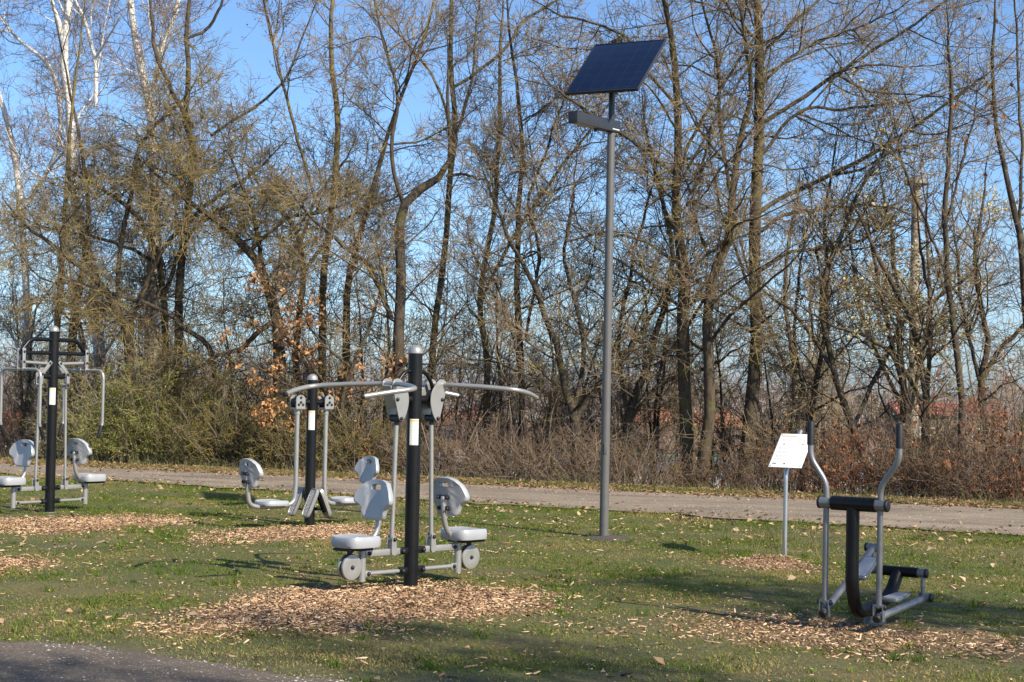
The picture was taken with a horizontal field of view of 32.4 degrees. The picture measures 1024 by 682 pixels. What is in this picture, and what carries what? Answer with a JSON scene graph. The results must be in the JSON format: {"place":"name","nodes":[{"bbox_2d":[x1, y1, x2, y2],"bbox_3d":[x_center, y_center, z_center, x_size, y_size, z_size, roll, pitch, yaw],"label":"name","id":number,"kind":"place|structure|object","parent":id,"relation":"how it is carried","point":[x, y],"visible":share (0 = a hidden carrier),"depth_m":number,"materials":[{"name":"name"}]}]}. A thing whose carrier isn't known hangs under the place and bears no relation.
{"place":"outdoors","nodes":[
{"label":"outdoors","id":0,"kind":"place"},
{"bbox_2d":[0,641,345,681],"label":"asphalt path","id":1,"kind":"structure","parent":0,"point":[20,660],"depth_m":10.37,"materials":[{"name":"grey asphalt"}]},
{"bbox_2d":[0,377,1023,681],"bbox_3d":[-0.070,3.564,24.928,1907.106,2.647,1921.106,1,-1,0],"label":"ground","id":2,"kind":"structure","parent":0,"point":[632,647],"depth_m":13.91,"materials":[{"name":"green plant"}]},
{"bbox_2d":[0,325,88,459],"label":"bramble bush","id":3,"kind":"object","parent":2,"relation":"on","point":[16,434],"visible":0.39,"depth_m":36.76,"materials":[{"name":"plant"}]},
{"bbox_2d":[0,552,89,578],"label":"wood chips","id":4,"kind":"object","parent":2,"relation":"on","point":[17,559],"visible":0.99,"depth_m":15.95,"materials":[{"name":"wood"}]},
{"bbox_2d":[0,256,93,456],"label":"bare sapling","id":5,"kind":"object","parent":2,"relation":"on","point":[23,404],"visible":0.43,"depth_m":38.24,"materials":[{"name":"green plant"}]},
{"bbox_2d":[0,326,105,512],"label":"chest press machine","id":6,"kind":"object","parent":2,"relation":"on","point":[21,454],"visible":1,"depth_m":21.86,"materials":[{"name":"silver metal"}]},
{"bbox_2d":[0,0,135,457],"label":"slender tree","id":7,"kind":"object","parent":2,"relation":"on","point":[71,118],"visible":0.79,"depth_m":36.69,"materials":[{"name":"brown plant"}]},
{"bbox_2d":[0,0,150,458],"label":"birch tree","id":8,"kind":"object","parent":2,"relation":"on","point":[8,125],"visible":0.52,"depth_m":39.97,"materials":[{"name":"brown plant"}]},
{"bbox_2d":[3,0,150,441],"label":"slender tree","id":9,"kind":"object","parent":2,"relation":"on","point":[78,126],"visible":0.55,"depth_m":37.10,"materials":[{"name":"brown plant"}]},
{"bbox_2d":[10,360,174,462],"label":"green bush","id":10,"kind":"object","parent":2,"relation":"on","point":[60,441],"visible":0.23,"depth_m":35.49,"materials":[{"name":"green plant"}]},
{"bbox_2d":[7,175,194,458],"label":"bare sapling","id":11,"kind":"object","parent":2,"relation":"on","point":[104,355],"visible":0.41,"depth_m":36.19,"materials":[{"name":"brown plant"}]},
{"bbox_2d":[0,0,204,457],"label":"birch tree","id":12,"kind":"object","parent":2,"relation":"on","point":[63,35],"visible":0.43,"depth_m":38.15,"materials":[{"name":"brown plant"}]},
{"bbox_2d":[8,252,264,463],"bbox_3d":[-8.194,0.549,38.077,6.247,5.217,4.327,1,-1,0],"label":"thicket shrub","id":13,"kind":"object","parent":2,"relation":"on","point":[121,365],"visible":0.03,"depth_m":38.17,"materials":[{"name":"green plant"}]},
{"bbox_2d":[34,326,261,466],"bbox_3d":[-7.315,1.270,35.251,4.642,3.093,4.315,1,-1,0],"label":"green bush","id":14,"kind":"object","parent":2,"relation":"on","point":[122,426],"visible":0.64,"depth_m":34.80,"materials":[{"name":"green plant"}]},
{"bbox_2d":[0,506,299,538],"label":"wood chips","id":15,"kind":"object","parent":2,"relation":"on","point":[56,525],"visible":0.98,"depth_m":20.34,"materials":[{"name":"wood"}]},
{"bbox_2d":[0,10,319,462],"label":"thorn tree","id":16,"kind":"object","parent":2,"relation":"on","point":[121,319],"visible":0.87,"depth_m":35.16,"materials":[{"name":"brown plant"}]},
{"bbox_2d":[73,0,247,463],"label":"birch tree","id":17,"kind":"object","parent":2,"relation":"on","point":[133,24],"visible":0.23,"depth_m":38.95,"materials":[{"name":"brown plant"}]},
{"bbox_2d":[0,122,324,463],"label":"thorn tree","id":18,"kind":"object","parent":2,"relation":"on","point":[160,276],"visible":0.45,"depth_m":36.94,"materials":[{"name":"brown plant"}]},
{"bbox_2d":[81,0,357,463],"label":"thorn tree","id":19,"kind":"object","parent":2,"relation":"on","point":[180,277],"visible":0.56,"depth_m":35.99,"materials":[{"name":"brown plant"}]},
{"bbox_2d":[82,304,370,465],"bbox_3d":[-6.364,0.974,37.209,5.660,4.146,4.284,2,-1,-30],"label":"thicket shrub","id":20,"kind":"object","parent":2,"relation":"on","point":[222,378],"visible":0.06,"depth_m":37.10,"materials":[{"name":"brown plant"}]},
{"bbox_2d":[162,226,305,460],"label":"bare sapling","id":21,"kind":"object","parent":2,"relation":"on","point":[227,346],"visible":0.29,"depth_m":36.93,"materials":[{"name":"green plant"}]},
{"bbox_2d":[141,354,338,469],"bbox_3d":[-5.133,1.553,34.142,4.142,2.672,3.024,1,-1,0],"label":"evergreen brush","id":22,"kind":"object","parent":2,"relation":"on","point":[210,451],"visible":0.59,"depth_m":33.82,"materials":[{"name":"green plant"}]},
{"bbox_2d":[74,60,420,468],"bbox_3d":[-5.153,-1.397,34.872,6.382,8.472,4.410,1,-1,21],"label":"thorn tree","id":23,"kind":"object","parent":2,"relation":"on","point":[205,214],"visible":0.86,"depth_m":34.53,"materials":[{"name":"brown plant"}]},
{"bbox_2d":[195,207,357,465],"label":"bare sapling","id":24,"kind":"object","parent":2,"relation":"on","point":[245,305],"visible":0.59,"depth_m":34.80,"materials":[{"name":"brown plant"}]},
{"bbox_2d":[62,521,507,553],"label":"wood chips","id":25,"kind":"object","parent":2,"relation":"on","point":[322,531],"visible":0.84,"depth_m":19.52,"materials":[{"name":"wood"}]},
{"bbox_2d":[226,0,381,455],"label":"alder tree","id":26,"kind":"object","parent":2,"relation":"on","point":[273,40],"visible":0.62,"depth_m":35.98,"materials":[{"name":"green plant"}]},
{"bbox_2d":[224,353,387,471],"bbox_3d":[-3.916,1.598,33.565,3.164,2.757,2.551,1,-1,0],"label":"evergreen brush","id":27,"kind":"object","parent":2,"relation":"on","point":[288,448],"visible":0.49,"depth_m":33.18,"materials":[{"name":"green plant"}]},
{"bbox_2d":[239,374,378,525],"bbox_3d":[-2.363,1.304,20.679,1.864,1.838,0.444,2,-2,-42],"label":"leg press machine","id":28,"kind":"object","parent":2,"relation":"on","point":[251,474],"visible":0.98,"depth_m":20.62,"materials":[{"name":"silver metal"}]},
{"bbox_2d":[215,260,407,471],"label":"beech sapling","id":29,"kind":"object","parent":2,"relation":"on","point":[305,352],"visible":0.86,"depth_m":33.19,"materials":[{"name":"brown plant"}]},
{"bbox_2d":[197,282,471,443],"bbox_3d":[-3.926,0.921,37.199,5.694,4.627,4.350,0,-2,38],"label":"thicket shrub","id":30,"kind":"object","parent":2,"relation":"on","point":[258,353],"visible":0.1,"depth_m":36.79,"materials":[{"name":"brown plant"}]},
{"bbox_2d":[206,95,463,421],"bbox_3d":[-3.787,-1.088,37.345,5.608,8.522,3.436,1,-1,0],"label":"thorn tree","id":31,"kind":"object","parent":2,"relation":"on","point":[369,179],"visible":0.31,"depth_m":37.38,"materials":[{"name":"brown plant"}]},
{"bbox_2d":[0,565,726,656],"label":"wood chips","id":32,"kind":"object","parent":2,"relation":"on","point":[382,616],"visible":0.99,"depth_m":13.36,"materials":[{"name":"beige wood"}]},
{"bbox_2d":[283,364,447,473],"bbox_3d":[-2.933,1.655,33.033,3.153,2.535,2.381,2,-1,-18],"label":"evergreen brush","id":33,"kind":"object","parent":2,"relation":"on","point":[344,454],"visible":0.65,"depth_m":32.74,"materials":[{"name":"green plant"}]},
{"bbox_2d":[315,194,442,471],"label":"bare sapling","id":34,"kind":"object","parent":2,"relation":"on","point":[379,375],"visible":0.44,"depth_m":35.06,"materials":[{"name":"brown plant"}]},
{"bbox_2d":[290,295,473,469],"bbox_3d":[-2.837,1.281,35.920,4.502,4.454,3.170,1,-1,0],"label":"thicket shrub","id":35,"kind":"object","parent":2,"relation":"on","point":[357,405],"visible":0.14,"depth_m":35.89,"materials":[{"name":"brown plant"}]},
{"bbox_2d":[286,0,509,436],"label":"slender tree","id":36,"kind":"object","parent":2,"relation":"on","point":[375,179],"visible":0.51,"depth_m":35.67,"materials":[{"name":"brown plant"}]},
{"bbox_2d":[282,345,538,587],"bbox_3d":[-0.837,1.080,14.899,1.287,2.098,2.077,0,-2,43],"label":"lat pull machine","id":37,"kind":"object","parent":2,"relation":"on","point":[414,397],"visible":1,"depth_m":14.85,"materials":[{"name":"silver metal"}]},
{"bbox_2d":[243,0,593,473],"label":"crooked tree","id":38,"kind":"object","parent":2,"relation":"on","point":[399,239],"visible":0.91,"depth_m":33.16,"materials":[{"name":"brown plant"}]},
{"bbox_2d":[334,289,502,475],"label":"bare sapling","id":39,"kind":"object","parent":2,"relation":"on","point":[406,353],"visible":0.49,"depth_m":34.41,"materials":[{"name":"brown plant"}]},
{"bbox_2d":[331,290,537,476],"bbox_3d":[-1.687,0.964,35.226,4.560,4.256,3.836,1,-1,0],"label":"thicket shrub","id":40,"kind":"object","parent":2,"relation":"on","point":[473,421],"visible":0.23,"depth_m":35.40,"materials":[{"name":"brown plant"}]},
{"bbox_2d":[372,236,511,472],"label":"bare tree","id":41,"kind":"object","parent":2,"relation":"on","point":[428,297],"visible":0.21,"depth_m":40.98,"materials":[{"name":"brown plant"}]},
{"bbox_2d":[367,403,525,480],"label":"bramble bush","id":42,"kind":"object","parent":2,"relation":"on","point":[403,468],"visible":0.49,"depth_m":32.48,"materials":[{"name":"plant"}]},
{"bbox_2d":[404,277,523,476],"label":"bare sapling","id":43,"kind":"object","parent":2,"relation":"on","point":[471,342],"visible":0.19,"depth_m":38.09,"materials":[{"name":"brown plant"}]},
{"bbox_2d":[370,0,585,468],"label":"slender tree","id":44,"kind":"object","parent":2,"relation":"on","point":[452,87],"visible":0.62,"depth_m":35.59,"materials":[{"name":"brown plant"}]},
{"bbox_2d":[439,227,555,473],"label":"bare sapling","id":45,"kind":"object","parent":2,"relation":"on","point":[500,398],"visible":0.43,"depth_m":35.79,"materials":[{"name":"brown plant"}]},
{"bbox_2d":[417,230,599,478],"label":"bare sapling","id":46,"kind":"object","parent":2,"relation":"on","point":[522,407],"visible":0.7,"depth_m":33.01,"materials":[{"name":"brown plant"}]},
{"bbox_2d":[0,330,1023,456],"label":"distant trees","id":47,"kind":"object","parent":2,"relation":"on","point":[888,394],"visible":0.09,"depth_m":119.80,"materials":[{"name":"plant"}]},
{"bbox_2d":[0,487,1023,681],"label":"straw bits","id":48,"kind":"object","parent":2,"relation":"on","point":[505,587],"visible":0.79,"depth_m":15.03,"materials":[{"name":"beige plant"}]},
{"bbox_2d":[0,498,1023,681],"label":"scattered chips","id":49,"kind":"object","parent":2,"relation":"on","point":[443,673],"visible":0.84,"depth_m":16.30,"materials":[{"name":"brown wood"}]},
{"bbox_2d":[0,483,1023,681],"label":"fallen leaves","id":50,"kind":"object","parent":2,"relation":"on","point":[659,659],"visible":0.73,"depth_m":20.39,"materials":[{"name":"plant"}]},
{"bbox_2d":[0,457,1023,508],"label":"leaf litter","id":51,"kind":"object","parent":2,"relation":"on","point":[953,502],"visible":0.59,"depth_m":28.36,"materials":[{"name":"brown plant"}]},
{"bbox_2d":[1,449,1023,564],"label":"tall grass","id":52,"kind":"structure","parent":2,"relation":"on","point":[403,477],"depth_m":27.53,"materials":[{"name":"plant"}]},
{"bbox_2d":[405,0,634,476],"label":"slender tree","id":53,"kind":"object","parent":2,"relation":"on","point":[516,278],"visible":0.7,"depth_m":33.68,"materials":[{"name":"brown plant"}]},
{"bbox_2d":[437,375,643,482],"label":"bramble bush","id":54,"kind":"object","parent":2,"relation":"on","point":[506,466],"visible":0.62,"depth_m":32.02,"materials":[{"name":"plant"}]},
{"bbox_2d":[434,330,651,482],"bbox_3d":[0.335,1.416,34.908,3.865,3.464,3.013,2,-2,-39],"label":"thicket shrub","id":55,"kind":"object","parent":2,"relation":"on","point":[513,417],"visible":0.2,"depth_m":34.51,"materials":[{"name":"brown plant"}]},
{"bbox_2d":[447,247,643,479],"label":"bare tree","id":56,"kind":"object","parent":2,"relation":"on","point":[550,368],"visible":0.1,"depth_m":40.98,"materials":[{"name":"plant"}]},
{"bbox_2d":[409,0,702,478],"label":"slender tree","id":57,"kind":"object","parent":2,"relation":"on","point":[486,395],"visible":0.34,"depth_m":35.02,"materials":[{"name":"brown plant"}]},
{"bbox_2d":[490,229,648,481],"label":"bare sapling","id":58,"kind":"object","parent":2,"relation":"on","point":[590,405],"visible":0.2,"depth_m":37.27,"materials":[{"name":"brown plant"}]},
{"bbox_2d":[498,415,669,484],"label":"bramble bush","id":59,"kind":"object","parent":2,"relation":"on","point":[545,458],"visible":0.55,"depth_m":31.66,"materials":[{"name":"plant"}]},
{"bbox_2d":[492,370,678,483],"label":"thicket shrub","id":60,"kind":"object","parent":2,"relation":"on","point":[600,436],"visible":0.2,"depth_m":34.27,"materials":[{"name":"brown plant"}]},
{"bbox_2d":[510,269,661,468],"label":"bare sapling","id":61,"kind":"object","parent":2,"relation":"on","point":[614,402],"visible":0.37,"depth_m":33.75,"materials":[{"name":"brown plant"}]},
{"bbox_2d":[427,96,749,478],"bbox_3d":[1.600,-0.962,32.816,5.864,7.850,4.129,1,-1,26],"label":"multi stem tree","id":62,"kind":"object","parent":2,"relation":"on","point":[573,406],"visible":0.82,"depth_m":32.58,"materials":[{"name":"brown plant"}]},
{"bbox_2d":[565,39,665,535],"bbox_3d":[1.025,-0.615,19.770,0.890,5.748,1.316,0,-1,27],"label":"solar street light","id":63,"kind":"object","parent":2,"relation":"on","point":[611,69],"visible":0.99,"depth_m":19.86,"materials":[{"name":"grey paint"}]},
{"bbox_2d":[540,409,717,486],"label":"bramble bush","id":64,"kind":"object","parent":2,"relation":"on","point":[664,476],"visible":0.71,"depth_m":31.48,"materials":[{"name":"brown plant"}]},
{"bbox_2d":[552,333,730,485],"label":"thicket shrub","id":65,"kind":"object","parent":2,"relation":"on","point":[644,443],"visible":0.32,"depth_m":33.85,"materials":[{"name":"brown plant"}]},
{"bbox_2d":[462,0,839,487],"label":"maple tree","id":66,"kind":"object","parent":2,"relation":"on","point":[684,383],"visible":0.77,"depth_m":32.10,"materials":[{"name":"brown plant"}]},
{"bbox_2d":[589,238,719,485],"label":"bare sapling","id":67,"kind":"object","parent":2,"relation":"on","point":[655,418],"visible":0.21,"depth_m":35.76,"materials":[{"name":"brown plant"}]},
{"bbox_2d":[525,67,821,482],"bbox_3d":[3.069,-1.279,33.194,5.603,8.710,3.724,1,-1,0],"label":"multi stem tree","id":68,"kind":"object","parent":2,"relation":"on","point":[630,413],"visible":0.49,"depth_m":33.10,"materials":[{"name":"brown plant"}]},
{"bbox_2d":[599,319,749,484],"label":"bare tree","id":69,"kind":"object","parent":2,"relation":"on","point":[671,442],"visible":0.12,"depth_m":41.08,"materials":[{"name":"brown plant"}]},
{"bbox_2d":[556,0,854,486],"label":"maple tree","id":70,"kind":"object","parent":2,"relation":"on","point":[708,336],"visible":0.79,"depth_m":31.81,"materials":[{"name":"brown plant"}]},
{"bbox_2d":[613,379,812,487],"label":"thicket shrub","id":71,"kind":"object","parent":2,"relation":"on","point":[712,453],"visible":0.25,"depth_m":33.62,"materials":[{"name":"brown plant"}]},
{"bbox_2d":[651,270,781,488],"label":"bare sapling","id":72,"kind":"object","parent":2,"relation":"on","point":[718,370],"visible":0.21,"depth_m":34.32,"materials":[{"name":"brown plant"}]},
{"bbox_2d":[656,438,777,488],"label":"hedge shrub","id":73,"kind":"object","parent":2,"relation":"on","point":[697,476],"visible":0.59,"depth_m":31.23,"materials":[{"name":"brown plant"}]},
{"bbox_2d":[694,274,832,480],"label":"bare sapling","id":74,"kind":"object","parent":2,"relation":"on","point":[767,390],"visible":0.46,"depth_m":32.97,"materials":[{"name":"brown plant"}]},
{"bbox_2d":[682,553,844,574],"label":"wood chips","id":75,"kind":"object","parent":2,"relation":"on","point":[760,558],"visible":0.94,"depth_m":17.14,"materials":[{"name":"wood"}]},
{"bbox_2d":[702,407,834,492],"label":"hedge shrub","id":76,"kind":"object","parent":2,"relation":"on","point":[767,472],"visible":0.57,"depth_m":30.60,"materials":[{"name":"brown plant"}]},
{"bbox_2d":[701,327,847,487],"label":"bare tree","id":77,"kind":"object","parent":2,"relation":"on","point":[735,347],"visible":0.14,"depth_m":41.82,"materials":[{"name":"brown plant"}]},
{"bbox_2d":[527,600,1023,666],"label":"wood chips","id":78,"kind":"object","parent":2,"relation":"on","point":[886,649],"visible":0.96,"depth_m":12.41,"materials":[{"name":"beige wood"}]},
{"bbox_2d":[545,0,1023,488],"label":"maple tree","id":79,"kind":"object","parent":2,"relation":"on","point":[750,405],"visible":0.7,"depth_m":32.46,"materials":[{"name":"brown plant"}]},
{"bbox_2d":[768,429,807,555],"bbox_3d":[2.856,1.585,17.938,0.345,1.360,0.520,0,-1,27],"label":"information sign","id":80,"kind":"object","parent":2,"relation":"on","point":[791,451],"visible":0.95,"depth_m":17.82,"materials":[{"name":"metal"}]},
{"bbox_2d":[697,130,880,491],"bbox_3d":[5.824,-0.396,36.497,4.242,8.028,2.643,2,-2,-41],"label":"willow tree","id":81,"kind":"object","parent":2,"relation":"on","point":[788,335],"visible":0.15,"depth_m":36.37,"materials":[{"name":"brown plant"}]},
{"bbox_2d":[667,340,918,494],"bbox_3d":[5.349,1.630,33.398,4.962,3.264,3.055,1,-1,0],"label":"thicket shrub","id":82,"kind":"object","parent":2,"relation":"on","point":[792,423],"visible":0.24,"depth_m":33.20,"materials":[{"name":"brown plant"}]},
{"bbox_2d":[758,330,890,492],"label":"bare sapling","id":83,"kind":"object","parent":2,"relation":"on","point":[819,404],"visible":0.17,"depth_m":37.25,"materials":[{"name":"brown plant"}]},
{"bbox_2d":[732,351,916,494],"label":"thicket shrub","id":84,"kind":"object","parent":2,"relation":"on","point":[843,433],"visible":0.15,"depth_m":32.72,"materials":[{"name":"brown plant"}]},
{"bbox_2d":[783,245,883,478],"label":"bare tree","id":85,"kind":"object","parent":2,"relation":"on","point":[842,377],"visible":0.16,"depth_m":43.19,"materials":[{"name":"brown plant"}]},
{"bbox_2d":[723,67,948,490],"bbox_3d":[5.966,-0.872,32.397,4.082,8.181,4.066,1,-1,0],"label":"multi stem tree","id":86,"kind":"object","parent":2,"relation":"on","point":[793,341],"visible":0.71,"depth_m":32.61,"materials":[{"name":"brown plant"}]},
{"bbox_2d":[776,405,934,495],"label":"hedge shrub","id":87,"kind":"object","parent":2,"relation":"on","point":[849,479],"visible":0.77,"depth_m":30.06,"materials":[{"name":"brown plant"}]},
{"bbox_2d":[694,83,1019,493],"bbox_3d":[6.615,-0.742,32.202,6.599,7.875,3.554,1,-1,0],"label":"multi stem tree","id":88,"kind":"object","parent":2,"relation":"on","point":[830,361],"visible":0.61,"depth_m":31.79,"materials":[{"name":"brown plant"}]},
{"bbox_2d":[807,421,933,625],"bbox_3d":[2.717,1.407,13.065,0.735,1.618,0.987,0,-2,34],"label":"elliptical trainer","id":89,"kind":"object","parent":2,"relation":"on","point":[875,612],"visible":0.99,"depth_m":12.78,"materials":[{"name":"metal"}]},
{"bbox_2d":[730,131,1019,496],"bbox_3d":[6.775,-0.303,31.217,5.982,6.893,4.819,1,-1,0],"label":"multi stem tree","id":90,"kind":"object","parent":2,"relation":"on","point":[924,375],"visible":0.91,"depth_m":31.19,"materials":[{"name":"brown plant"}]},
{"bbox_2d":[818,386,975,496],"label":"thicket shrub","id":91,"kind":"object","parent":2,"relation":"on","point":[908,434],"visible":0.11,"depth_m":32.11,"materials":[{"name":"brown plant"}]},
{"bbox_2d":[804,48,1023,482],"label":"willow tree","id":92,"kind":"object","parent":2,"relation":"on","point":[865,323],"visible":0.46,"depth_m":32.46,"materials":[{"name":"brown plant"}]},
{"bbox_2d":[907,176,926,482],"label":"street lamp","id":93,"kind":"object","parent":2,"relation":"on","point":[915,262],"visible":0.31,"depth_m":61.93,"materials":[{"name":"concrete"}]},
{"bbox_2d":[840,359,1006,501],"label":"hedge shrub","id":94,"kind":"object","parent":2,"relation":"on","point":[907,483],"visible":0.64,"depth_m":29.57,"materials":[{"name":"brown plant"}]},
{"bbox_2d":[854,382,1023,500],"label":"thicket shrub","id":95,"kind":"object","parent":2,"relation":"on","point":[949,435],"visible":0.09,"depth_m":31.32,"materials":[{"name":"brown plant"}]},
{"bbox_2d":[864,0,1023,499],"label":"slender tree","id":96,"kind":"object","parent":2,"relation":"on","point":[950,297],"visible":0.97,"depth_m":30.86,"materials":[{"name":"brown plant"}]},
{"bbox_2d":[884,140,1023,500],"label":"multi stem tree","id":97,"kind":"object","parent":2,"relation":"on","point":[979,371],"visible":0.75,"depth_m":31.31,"materials":[{"name":"brown plant"}]},
{"bbox_2d":[888,330,1023,501],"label":"hedge shrub","id":98,"kind":"object","parent":2,"relation":"on","point":[1011,478],"visible":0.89,"depth_m":28.97,"materials":[{"name":"brown plant"}]},
{"bbox_2d":[893,328,1023,500],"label":"bare tree","id":99,"kind":"object","parent":2,"relation":"on","point":[1011,394],"visible":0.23,"depth_m":40.05,"materials":[{"name":"brown plant"}]},
{"bbox_2d":[931,0,1023,502],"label":"slender tree","id":100,"kind":"object","parent":2,"relation":"on","point":[1016,215],"visible":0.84,"depth_m":31.21,"materials":[{"name":"brown plant"}]},
{"bbox_2d":[935,209,1023,492],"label":"bare sapling","id":101,"kind":"object","parent":2,"relation":"on","point":[1001,380],"visible":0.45,"depth_m":31.93,"materials":[{"name":"brown plant"}]},
{"bbox_2d":[0,463,1023,534],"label":"path","id":102,"kind":"structure","parent":0,"point":[969,517],"depth_m":25.19,"materials":[{"name":"grey gravel"}]},
{"bbox_2d":[0,0,1023,396],"label":"sky","id":103,"kind":"structure","parent":0,"point":[256,50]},
{"bbox_2d":[195,418,876,480],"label":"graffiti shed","id":104,"kind":"structure","parent":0,"point":[714,457],"depth_m":66.43,"materials":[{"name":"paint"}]},
{"bbox_2d":[882,398,1009,468],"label":"garden house","id":105,"kind":"structure","parent":0,"point":[898,412],"depth_m":93.46,"materials":[{"name":"brick"}]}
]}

